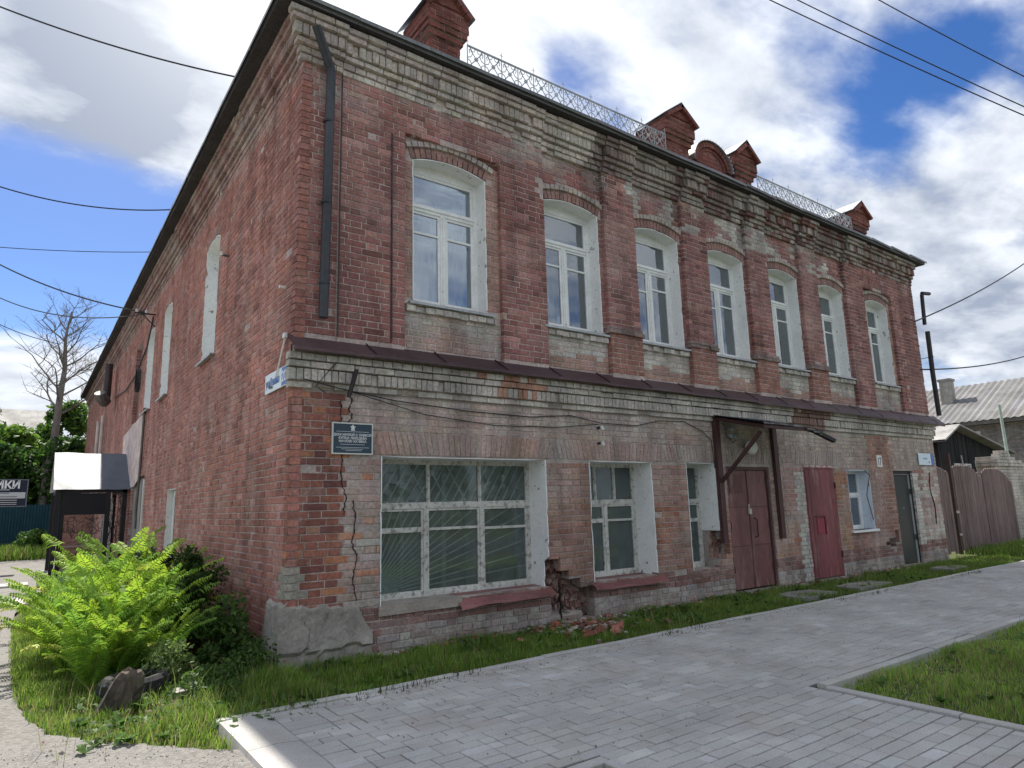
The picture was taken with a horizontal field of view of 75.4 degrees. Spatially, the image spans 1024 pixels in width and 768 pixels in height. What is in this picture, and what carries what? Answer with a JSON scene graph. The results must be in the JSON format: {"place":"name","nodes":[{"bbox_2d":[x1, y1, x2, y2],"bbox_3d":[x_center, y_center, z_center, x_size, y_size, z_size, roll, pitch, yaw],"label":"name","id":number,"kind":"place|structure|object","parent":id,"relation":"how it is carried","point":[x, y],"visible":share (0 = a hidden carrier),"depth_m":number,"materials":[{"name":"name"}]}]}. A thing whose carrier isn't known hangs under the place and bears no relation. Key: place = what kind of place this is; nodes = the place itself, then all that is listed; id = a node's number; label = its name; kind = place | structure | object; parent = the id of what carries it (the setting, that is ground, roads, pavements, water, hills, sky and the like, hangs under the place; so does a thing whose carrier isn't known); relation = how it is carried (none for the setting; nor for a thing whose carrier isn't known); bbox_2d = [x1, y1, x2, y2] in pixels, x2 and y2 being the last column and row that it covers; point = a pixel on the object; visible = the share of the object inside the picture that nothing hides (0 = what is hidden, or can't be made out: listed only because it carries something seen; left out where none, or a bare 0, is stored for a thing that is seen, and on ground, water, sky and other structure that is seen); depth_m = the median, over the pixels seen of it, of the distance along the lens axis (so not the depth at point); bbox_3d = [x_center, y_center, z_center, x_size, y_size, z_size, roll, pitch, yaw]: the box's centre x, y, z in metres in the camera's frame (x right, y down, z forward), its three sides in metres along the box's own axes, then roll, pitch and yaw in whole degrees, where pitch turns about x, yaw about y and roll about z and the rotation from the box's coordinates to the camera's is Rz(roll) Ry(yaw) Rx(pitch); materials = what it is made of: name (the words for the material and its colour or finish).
{"place":"outdoors","nodes":[
{"label":"outdoors","id":0,"kind":"place"},
{"bbox_2d":[0,739,244,767],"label":"gravel","id":1,"kind":"structure","parent":0,"point":[62,753],"depth_m":4.27,"materials":[{"name":"grey gravel"}]},
{"bbox_2d":[0,558,255,767],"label":"gravel road","id":2,"kind":"structure","parent":0,"point":[18,733],"depth_m":4.40,"materials":[{"name":"beige gravel"}]},
{"bbox_2d":[0,0,1023,441],"label":"sky","id":3,"kind":"structure","parent":0,"point":[937,166],"materials":[{"name":"blue"}]},
{"bbox_2d":[11,551,1023,767],"bbox_3d":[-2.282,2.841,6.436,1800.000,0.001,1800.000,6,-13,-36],"label":"ground","id":4,"kind":"structure","parent":0,"point":[951,556],"depth_m":5.57,"materials":[{"name":"green plant"}]},
{"bbox_2d":[0,441,40,504],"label":"leafy tree","id":5,"kind":"object","parent":4,"relation":"on","point":[13,465],"visible":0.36,"depth_m":31.65,"materials":[{"name":"green plant"}]},
{"bbox_2d":[0,421,44,498],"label":"leafy tree","id":6,"kind":"object","parent":4,"relation":"on","point":[20,434],"visible":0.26,"depth_m":34.82,"materials":[{"name":"green plant"}]},
{"bbox_2d":[0,409,52,433],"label":"distant house","id":7,"kind":"structure","parent":4,"relation":"on","point":[31,418],"depth_m":49.17,"materials":[{"name":"white"}]},
{"bbox_2d":[0,542,55,561],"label":"grass","id":8,"kind":"structure","parent":4,"relation":"on","point":[8,552],"depth_m":24.76,"materials":[{"name":"green plant"}]},
{"bbox_2d":[0,504,59,545],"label":"sheet fence","id":9,"kind":"object","parent":4,"relation":"on","point":[15,522],"visible":0.23,"depth_m":30.20,"materials":[{"name":"metal"}]},
{"bbox_2d":[0,479,28,506],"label":"advertising board","id":10,"kind":"object","parent":9,"relation":"attached to","point":[13,492],"visible":1,"depth_m":19.73,"materials":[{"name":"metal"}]},
{"bbox_2d":[13,528,47,548],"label":"leafy bush","id":11,"kind":"object","parent":4,"relation":"on","point":[33,538],"visible":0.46,"depth_m":27.24,"materials":[{"name":"green plant"}]},
{"bbox_2d":[0,280,112,504],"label":"bare tree","id":12,"kind":"object","parent":4,"relation":"on","point":[60,390],"visible":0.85,"depth_m":33.37,"materials":[{"name":"brown plant"}]},
{"bbox_2d":[28,435,85,504],"bbox_3d":[-22.108,5.325,33.123,3.627,5.810,4.010,6,-13,-36],"label":"leafy tree","id":13,"kind":"object","parent":4,"relation":"on","point":[74,444],"visible":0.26,"depth_m":32.40,"materials":[{"name":"green plant"}]},
{"bbox_2d":[0,564,115,611],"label":"fern","id":14,"kind":"object","parent":4,"relation":"on","point":[41,582],"visible":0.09,"depth_m":8.67,"materials":[{"name":"green plant"}]},
{"bbox_2d":[34,399,87,465],"bbox_3d":[-25.298,4.906,37.018,3.353,8.206,3.469,6,-13,-36],"label":"leafy tree","id":15,"kind":"object","parent":4,"relation":"on","point":[74,421],"visible":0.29,"depth_m":37.04,"materials":[{"name":"green plant"}]},
{"bbox_2d":[0,564,123,651],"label":"fern","id":16,"kind":"object","parent":4,"relation":"on","point":[18,584],"visible":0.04,"depth_m":7.40,"materials":[{"name":"green plant"}]},
{"bbox_2d":[0,572,139,674],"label":"fern","id":17,"kind":"object","parent":4,"relation":"on","point":[60,662],"visible":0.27,"depth_m":6.57,"materials":[{"name":"green plant"}]},
{"bbox_2d":[0,567,159,657],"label":"fern","id":18,"kind":"object","parent":4,"relation":"on","point":[128,581],"visible":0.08,"depth_m":7.03,"materials":[{"name":"green plant"}]},
{"bbox_2d":[0,564,166,674],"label":"fern","id":19,"kind":"object","parent":4,"relation":"on","point":[76,622],"visible":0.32,"depth_m":6.34,"materials":[{"name":"green plant"}]},
{"bbox_2d":[41,452,130,581],"bbox_3d":[-11.177,3.421,17.382,1.650,3.222,2.800,6,-13,-36],"label":"entrance porch","id":20,"kind":"object","parent":4,"relation":"on","point":[85,485],"visible":0.73,"depth_m":16.75,"materials":[{"name":"paint"}]},
{"bbox_2d":[8,539,169,614],"bbox_3d":[-5.007,2.531,7.899,1.593,1.256,1.436,-2,-10,4],"label":"fern","id":21,"kind":"object","parent":4,"relation":"on","point":[43,575],"visible":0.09,"depth_m":8.10,"materials":[{"name":"green plant"}]},
{"bbox_2d":[42,608,152,689],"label":"fern","id":22,"kind":"object","parent":4,"relation":"on","point":[91,665],"visible":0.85,"depth_m":6.07,"materials":[{"name":"green plant"}]},
{"bbox_2d":[6,537,197,619],"bbox_3d":[-4.247,2.339,7.066,1.808,1.294,1.373,-2,-10,1],"label":"fern","id":23,"kind":"object","parent":4,"relation":"on","point":[134,594],"visible":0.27,"depth_m":6.85,"materials":[{"name":"green plant"}]},
{"bbox_2d":[41,525,173,593],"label":"fern","id":24,"kind":"object","parent":4,"relation":"on","point":[140,533],"visible":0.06,"depth_m":9.09,"materials":[{"name":"green plant"}]},
{"bbox_2d":[89,667,144,720],"bbox_3d":[-3.200,2.495,5.375,0.384,0.338,0.295,6,-13,-36],"label":"rock","id":25,"kind":"object","parent":4,"relation":"on","point":[123,682],"visible":0.79,"depth_m":5.33,"materials":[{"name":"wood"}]},
{"bbox_2d":[57,583,198,675],"bbox_3d":[-3.692,2.398,6.460,1.127,0.928,1.221,1,-11,-14],"label":"fern","id":26,"kind":"object","parent":4,"relation":"on","point":[133,658],"visible":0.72,"depth_m":6.28,"materials":[{"name":"green plant"}]},
{"bbox_2d":[33,533,224,606],"bbox_3d":[-4.404,2.425,7.701,1.423,1.362,1.925,-6,-11,25],"label":"fern","id":27,"kind":"object","parent":4,"relation":"on","point":[103,559],"visible":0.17,"depth_m":7.53,"materials":[{"name":"green plant"}]},
{"bbox_2d":[50,531,213,594],"bbox_3d":[-4.726,2.493,8.129,2.056,1.400,1.502,-1,-10,-4],"label":"fern","id":28,"kind":"object","parent":4,"relation":"on","point":[170,576],"visible":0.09,"depth_m":8.37,"materials":[{"name":"green plant"}]},
{"bbox_2d":[46,574,219,663],"bbox_3d":[-3.992,2.464,6.863,1.242,0.960,1.462,-9,-13,36],"label":"fern","id":29,"kind":"object","parent":4,"relation":"on","point":[144,612],"visible":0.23,"depth_m":6.83,"materials":[{"name":"green plant"}]},
{"bbox_2d":[95,667,171,701],"bbox_3d":[-3.303,2.637,5.784,0.576,0.214,0.579,6,-13,-36],"label":"tyre planter","id":30,"kind":"object","parent":4,"relation":"on","point":[157,680],"visible":0.41,"depth_m":5.69,"materials":[{"name":"rubber"}]},
{"bbox_2d":[75,538,206,576],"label":"fern","id":31,"kind":"object","parent":4,"relation":"on","point":[113,546],"visible":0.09,"depth_m":9.28,"materials":[{"name":"green plant"}]},
{"bbox_2d":[65,554,233,646],"bbox_3d":[-3.912,2.418,7.186,1.417,1.162,1.379,-3,-10,7],"label":"fern","id":32,"kind":"object","parent":4,"relation":"on","point":[172,582],"visible":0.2,"depth_m":7.04,"materials":[{"name":"green plant"}]},
{"bbox_2d":[128,543,177,582],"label":"fern","id":33,"kind":"object","parent":4,"relation":"on","point":[167,561],"visible":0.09,"depth_m":8.89,"materials":[{"name":"green plant"}]},
{"bbox_2d":[106,601,220,666],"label":"fern","id":34,"kind":"object","parent":4,"relation":"on","point":[174,635],"visible":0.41,"depth_m":6.45,"materials":[{"name":"green plant"}]},
{"bbox_2d":[8,614,323,749],"bbox_3d":[-4.308,2.959,7.429,2.236,0.182,8.090,6,-13,-36],"label":"grass corner","id":35,"kind":"object","parent":4,"relation":"on","point":[22,669],"depth_m":5.36,"materials":[{"name":"green plant"}]},
{"bbox_2d":[141,638,204,683],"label":"leafy bush","id":36,"kind":"object","parent":4,"relation":"on","point":[169,657],"visible":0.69,"depth_m":6.06,"materials":[{"name":"green plant"}]},
{"bbox_2d":[166,544,204,644],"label":"leafy bush","id":37,"kind":"object","parent":4,"relation":"on","point":[196,561],"visible":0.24,"depth_m":8.01,"materials":[{"name":"green plant"}]},
{"bbox_2d":[167,561,237,662],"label":"leafy bush","id":38,"kind":"object","parent":4,"relation":"on","point":[185,581],"visible":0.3,"depth_m":7.19,"materials":[{"name":"green plant"}]},
{"bbox_2d":[164,657,257,698],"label":"leafy bush","id":39,"kind":"object","parent":4,"relation":"on","point":[230,668],"visible":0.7,"depth_m":5.79,"materials":[{"name":"green plant"}]},
{"bbox_2d":[181,591,263,672],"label":"leafy bush","id":40,"kind":"object","parent":4,"relation":"on","point":[224,629],"visible":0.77,"depth_m":6.62,"materials":[{"name":"green plant"}]},
{"bbox_2d":[175,655,332,721],"bbox_3d":[-2.211,2.545,5.666,1.021,0.291,1.489,6,-13,-36],"label":"grass tuft","id":41,"kind":"object","parent":4,"relation":"on","point":[296,672],"visible":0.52,"depth_m":5.54,"materials":[{"name":"green plant"}]},
{"bbox_2d":[228,636,280,675],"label":"leafy bush","id":42,"kind":"object","parent":4,"relation":"on","point":[249,654],"visible":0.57,"depth_m":6.27,"materials":[{"name":"green plant"}]},
{"bbox_2d":[80,0,949,670],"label":"brick building","id":43,"kind":"structure","parent":4,"relation":"on","point":[562,262],"depth_m":9.44,"materials":[{"name":"brick"}]},
{"bbox_2d":[0,264,144,312],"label":"overhead wire","id":44,"kind":"object","parent":43,"relation":"attached to","point":[70,293],"visible":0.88,"depth_m":18.16,"materials":[{"name":"paint"}]},
{"bbox_2d":[0,298,144,317],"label":"overhead wire","id":45,"kind":"object","parent":43,"relation":"attached to","point":[71,316],"visible":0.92,"depth_m":18.76,"materials":[{"name":"paint"}]},
{"bbox_2d":[0,186,169,210],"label":"overhead wire","id":46,"kind":"object","parent":43,"relation":"attached to","point":[87,205],"visible":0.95,"depth_m":12.56,"materials":[{"name":"paint"}]},
{"bbox_2d":[92,416,104,553],"bbox_3d":[-15.378,3.715,24.424,0.120,4.900,1.920,6,-13,-36],"label":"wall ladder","id":47,"kind":"object","parent":43,"relation":"attached to","point":[98,438],"depth_m":24.06,"materials":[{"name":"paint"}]},
{"bbox_2d":[94,363,112,406],"bbox_3d":[-13.339,0.004,21.691,0.327,1.493,0.984,1,-11,-13],"label":"extractor duct","id":48,"kind":"object","parent":43,"relation":"attached to","point":[102,399],"visible":1,"depth_m":21.93,"materials":[{"name":"metal"}]},
{"bbox_2d":[0,6,233,76],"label":"overhead wire","id":49,"kind":"object","parent":43,"relation":"attached to","point":[116,46],"visible":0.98,"depth_m":9.09,"materials":[{"name":"paint"}]},
{"bbox_2d":[134,408,145,528],"bbox_3d":[-8.740,1.963,15.539,0.057,2.807,0.304,6,-13,-36],"label":"conduit","id":50,"kind":"object","parent":43,"relation":"attached to","point":[139,471],"visible":1,"depth_m":15.47,"materials":[{"name":"paint"}]},
{"bbox_2d":[139,327,155,415],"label":"window","id":51,"kind":"structure","parent":43,"relation":"in","point":[147,397],"depth_m":16.37,"materials":[{"name":"white paint"}]},
{"bbox_2d":[155,302,172,401],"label":"window","id":52,"kind":"structure","parent":43,"relation":"in","point":[169,312],"depth_m":14.47,"materials":[{"name":"white paint"}]},
{"bbox_2d":[163,489,176,574],"bbox_3d":[-6.143,2.903,12.043,0.210,1.950,0.850,6,-13,-36],"label":"side door","id":53,"kind":"structure","parent":43,"relation":"in","point":[171,494],"depth_m":12.41,"materials":[{"name":"white paint"}]},
{"bbox_2d":[195,235,220,366],"bbox_3d":[-4.831,-1.369,10.831,0.340,2.075,1.090,6,-13,-36],"label":"window","id":54,"kind":"structure","parent":43,"relation":"in","point":[211,284],"depth_m":11.18,"materials":[{"name":"white paint"}]},
{"bbox_2d":[265,366,288,394],"bbox_3d":[-2.625,-0.045,7.373,0.023,0.220,0.820,6,-13,-36],"label":"street name sign","id":55,"kind":"object","parent":43,"relation":"attached to","point":[272,383],"visible":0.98,"depth_m":7.39,"materials":[{"name":"metal"}]},
{"bbox_2d":[312,24,335,318],"bbox_3d":[-2.131,-2.414,7.399,0.158,3.404,0.414,-3,-10,9],"label":"drainpipe","id":56,"kind":"object","parent":43,"relation":"attached to","point":[326,200],"visible":1,"depth_m":7.47,"materials":[{"name":"metal"}]},
{"bbox_2d":[337,74,342,335],"bbox_3d":[-1.981,-2.121,7.627,0.022,3.220,0.016,6,-13,-36],"label":"cable conduit","id":57,"kind":"object","parent":43,"relation":"attached to","point":[339,206],"visible":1,"depth_m":7.62,"materials":[{"name":"metal"}]},
{"bbox_2d":[331,422,372,454],"bbox_3d":[-1.748,0.599,7.257,0.470,0.345,0.026,6,-13,-36],"label":"plaque","id":58,"kind":"object","parent":43,"relation":"attached to","point":[352,438],"visible":1,"depth_m":7.25,"materials":[{"name":"metal"}]},
{"bbox_2d":[391,135,392,338],"bbox_3d":[-1.445,-1.806,7.983,0.025,2.600,0.014,6,-13,-36],"label":"cable conduit","id":59,"kind":"object","parent":43,"relation":"attached to","point":[392,254],"visible":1,"depth_m":7.91,"materials":[{"name":"metal"}]},
{"bbox_2d":[408,159,495,316],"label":"window","id":60,"kind":"structure","parent":43,"relation":"in","point":[449,202],"depth_m":9.04,"materials":[{"name":"white paint"}]},
{"bbox_2d":[378,456,556,616],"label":"window","id":61,"kind":"structure","parent":43,"relation":"in","point":[450,528],"depth_m":8.70,"materials":[{"name":"paint"}]},
{"bbox_2d":[352,392,597,427],"bbox_3d":[-0.316,0.368,8.359,3.802,0.311,0.026,6,-13,-36],"label":"wall cable","id":62,"kind":"object","parent":43,"relation":"attached to","point":[469,421],"depth_m":8.16,"materials":[{"name":"rubber"}]},
{"bbox_2d":[303,378,714,467],"bbox_3d":[0.547,0.668,8.924,6.869,0.867,0.097,6,-13,-36],"label":"wall cable","id":63,"kind":"object","parent":43,"relation":"attached to","point":[506,414],"depth_m":8.47,"materials":[{"name":"rubber"}]},
{"bbox_2d":[467,40,665,147],"bbox_3d":[1.027,-4.334,10.319,4.116,0.620,0.030,6,-13,-36],"label":"roof railing","id":64,"kind":"object","parent":43,"relation":"on","point":[554,84],"visible":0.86,"depth_m":10.16,"materials":[{"name":"metal"}]},
{"bbox_2d":[543,199,609,336],"bbox_3d":[0.840,-1.734,9.892,1.240,2.052,0.360,6,-13,-36],"label":"window","id":65,"kind":"structure","parent":43,"relation":"in","point":[574,301],"depth_m":10.10,"materials":[{"name":"white paint"}]},
{"bbox_2d":[588,461,669,589],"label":"window","id":66,"kind":"structure","parent":43,"relation":"in","point":[624,543],"depth_m":9.92,"materials":[{"name":"paint"}]},
{"bbox_2d":[634,228,690,350],"bbox_3d":[2.365,-1.575,10.989,1.210,2.052,0.360,6,-13,-36],"label":"window","id":67,"kind":"structure","parent":43,"relation":"in","point":[661,318],"depth_m":11.22,"materials":[{"name":"white paint"}]},
{"bbox_2d":[686,462,719,570],"bbox_3d":[2.644,2.205,11.119,0.790,1.700,1.445,6,-13,-36],"label":"window","id":68,"kind":"structure","parent":43,"relation":"in","point":[700,477],"depth_m":10.94,"materials":[{"name":"paint"}]},
{"bbox_2d":[707,250,756,362],"bbox_3d":[3.853,-1.419,12.060,1.210,2.052,0.360,6,-13,-36],"label":"window","id":69,"kind":"structure","parent":43,"relation":"in","point":[730,324],"depth_m":12.31,"materials":[{"name":"white paint"}]},
{"bbox_2d":[726,467,778,592],"bbox_3d":[3.989,2.489,11.398,1.240,2.090,0.412,6,-13,-36],"label":"double door","id":70,"kind":"structure","parent":43,"relation":"in","point":[749,501],"depth_m":11.31,"materials":[{"name":"paint"}]},
{"bbox_2d":[711,415,835,543],"bbox_3d":[4.424,1.536,11.004,1.984,2.100,1.055,6,-13,-36],"label":"door canopy","id":71,"kind":"object","parent":43,"relation":"attached to","point":[721,477],"visible":0.91,"depth_m":10.91,"materials":[{"name":"paint"}]},
{"bbox_2d":[767,269,810,371],"bbox_3d":[5.333,-1.265,13.125,1.190,2.052,0.360,6,-13,-36],"label":"window","id":72,"kind":"structure","parent":43,"relation":"in","point":[783,287],"depth_m":13.39,"materials":[{"name":"white paint"}]},
{"bbox_2d":[756,174,851,228],"bbox_3d":[6.312,-3.783,14.122,3.685,0.620,0.030,6,-13,-36],"label":"roof railing","id":73,"kind":"object","parent":43,"relation":"on","point":[796,196],"visible":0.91,"depth_m":14.01,"materials":[{"name":"metal"}]},
{"bbox_2d":[802,467,844,579],"bbox_3d":[5.815,2.672,12.700,1.080,2.100,0.433,6,-13,-36],"label":"red door","id":74,"kind":"structure","parent":43,"relation":"in","point":[820,485],"depth_m":12.53,"materials":[{"name":"paint"}]},
{"bbox_2d":[818,285,856,379],"bbox_3d":[6.781,-1.114,14.167,1.150,2.052,0.360,6,-13,-36],"label":"window","id":75,"kind":"structure","parent":43,"relation":"in","point":[833,324],"depth_m":14.44,"materials":[{"name":"white paint"}]},
{"bbox_2d":[846,470,879,532],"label":"window","id":76,"kind":"structure","parent":43,"relation":"in","point":[862,518],"depth_m":13.82,"materials":[{"name":"white paint"}]},
{"bbox_2d":[865,300,900,387],"bbox_3d":[8.443,-0.940,15.363,1.140,2.052,0.360,6,-13,-36],"label":"window","id":77,"kind":"structure","parent":43,"relation":"in","point":[877,322],"depth_m":15.63,"materials":[{"name":"white paint"}]},
{"bbox_2d":[893,471,921,563],"bbox_3d":[8.580,2.995,14.791,0.920,2.070,0.460,6,-13,-36],"label":"black door","id":78,"kind":"structure","parent":43,"relation":"in","point":[902,479],"depth_m":14.74,"materials":[{"name":"paint"}]},
{"bbox_2d":[797,0,1023,106],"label":"overhead wire","id":79,"kind":"object","parent":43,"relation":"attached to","point":[911,54],"visible":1,"depth_m":14.03,"materials":[{"name":"paint"}]},
{"bbox_2d":[920,292,930,324],"bbox_3d":[10.394,-1.904,16.600,0.578,0.927,0.090,6,-13,-36],"label":"drainpipe","id":80,"kind":"object","parent":43,"relation":"attached to","point":[923,312],"visible":1,"depth_m":16.46,"materials":[{"name":"metal"}]},
{"bbox_2d":[917,453,934,464],"bbox_3d":[9.696,1.761,15.497,0.800,0.270,0.014,6,-13,-36],"label":"street name sign","id":81,"kind":"object","parent":43,"relation":"attached to","point":[925,459],"visible":1,"depth_m":15.47,"materials":[{"name":"metal"}]},
{"bbox_2d":[921,331,941,415],"bbox_3d":[10.248,-0.253,16.276,0.145,2.103,0.311,6,-13,-36],"label":"drainpipe","id":82,"kind":"object","parent":43,"relation":"attached to","point":[932,373],"visible":0.95,"depth_m":16.16,"materials":[{"name":"metal"}]},
{"bbox_2d":[914,263,1023,321],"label":"overhead wire","id":83,"kind":"object","parent":43,"relation":"attached to","point":[968,296],"visible":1,"depth_m":17.83,"materials":[{"name":"paint"}]},
{"bbox_2d":[31,550,1021,764],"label":"weeds","id":84,"kind":"object","parent":4,"relation":"on","point":[841,590],"visible":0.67,"depth_m":5.72,"materials":[{"name":"plant"}]},
{"bbox_2d":[70,570,1023,753],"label":"broadleaf weeds","id":85,"kind":"object","parent":4,"relation":"on","point":[119,719],"visible":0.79,"depth_m":5.47,"materials":[{"name":"green plant"}]},
{"bbox_2d":[377,563,932,652],"bbox_3d":[4.132,3.287,10.271,12.934,0.086,1.289,6,-13,-36],"label":"brick rubble","id":86,"kind":"object","parent":4,"relation":"on","point":[589,625],"visible":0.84,"depth_m":8.29,"materials":[{"name":"red brick"}]},
{"bbox_2d":[936,467,958,554],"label":"board gate","id":87,"kind":"structure","parent":4,"relation":"on","point":[947,509],"depth_m":16.43,"materials":[{"name":"brown wood"}]},
{"bbox_2d":[944,453,963,553],"bbox_3d":[11.186,3.010,16.734,0.120,2.500,0.115,6,-13,-36],"label":"gate post","id":88,"kind":"object","parent":4,"relation":"on","point":[952,490],"visible":0.98,"depth_m":16.71,"materials":[{"name":"paint"}]},
{"bbox_2d":[932,424,1016,471],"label":"board shed","id":89,"kind":"structure","parent":4,"relation":"on","point":[960,444],"depth_m":25.56,"materials":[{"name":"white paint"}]},
{"bbox_2d":[926,377,1023,461],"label":"long house","id":90,"kind":"structure","parent":4,"relation":"on","point":[973,407],"depth_m":32.27,"materials":[{"name":"metal"}]},
{"bbox_2d":[961,537,1023,556],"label":"grass","id":91,"kind":"structure","parent":4,"relation":"on","point":[1014,548],"depth_m":16.52,"materials":[{"name":"green plant"}]},
{"bbox_2d":[951,465,991,551],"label":"board gate","id":92,"kind":"structure","parent":91,"relation":"on","point":[971,507],"depth_m":17.23,"materials":[{"name":"brown wood"}]},
{"bbox_2d":[981,468,1020,546],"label":"board gate","id":93,"kind":"structure","parent":91,"relation":"on","point":[1000,505],"depth_m":18.33,"materials":[{"name":"brown wood"}]},
{"bbox_2d":[975,450,1023,539],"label":"brick pier","id":94,"kind":"structure","parent":4,"relation":"on","point":[1008,466],"depth_m":20.09,"materials":[{"name":"beige brick"}]},
{"bbox_2d":[998,405,1008,453],"bbox_3d":[16.592,2.869,22.051,0.200,4.402,0.110,6,-13,-36],"label":"utility pole","id":95,"kind":"object","parent":4,"relation":"on","point":[1003,428],"visible":0.35,"depth_m":22.25,"materials":[{"name":"paint"}]},
{"bbox_2d":[213,560,1023,767],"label":"pavement","id":96,"kind":"structure","parent":0,"point":[743,718],"depth_m":4.91,"materials":[{"name":"stone"}]},
{"bbox_2d":[290,575,1017,763],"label":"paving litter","id":97,"kind":"object","parent":96,"relation":"on","point":[311,712],"visible":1,"depth_m":6.14,"materials":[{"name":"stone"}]},
{"bbox_2d":[353,570,981,700],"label":"kerb weeds","id":98,"kind":"object","parent":96,"relation":"on","point":[380,690],"visible":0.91,"depth_m":5.94,"materials":[{"name":"green plant"}]},
{"bbox_2d":[281,553,1023,697],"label":"grass verge","id":99,"kind":"object","parent":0,"point":[524,649],"depth_m":7.52,"materials":[{"name":"green plant"}]},
{"bbox_2d":[778,589,837,601],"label":"step slab","id":100,"kind":"structure","parent":99,"relation":"on","point":[817,597],"depth_m":10.32,"materials":[{"name":"concrete"}]},
{"bbox_2d":[838,581,891,591],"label":"step slab","id":101,"kind":"structure","parent":99,"relation":"on","point":[854,585],"depth_m":11.16,"materials":[{"name":"concrete"}]},
{"bbox_2d":[770,0,1023,115],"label":"overhead wire","id":102,"kind":"object","parent":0,"point":[898,59],"visible":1,"depth_m":13.52,"materials":[{"name":"paint"}]},
{"bbox_2d":[879,0,1023,76],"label":"overhead wire","id":103,"kind":"object","parent":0,"point":[952,39],"visible":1,"depth_m":14.56,"materials":[{"name":"paint"}]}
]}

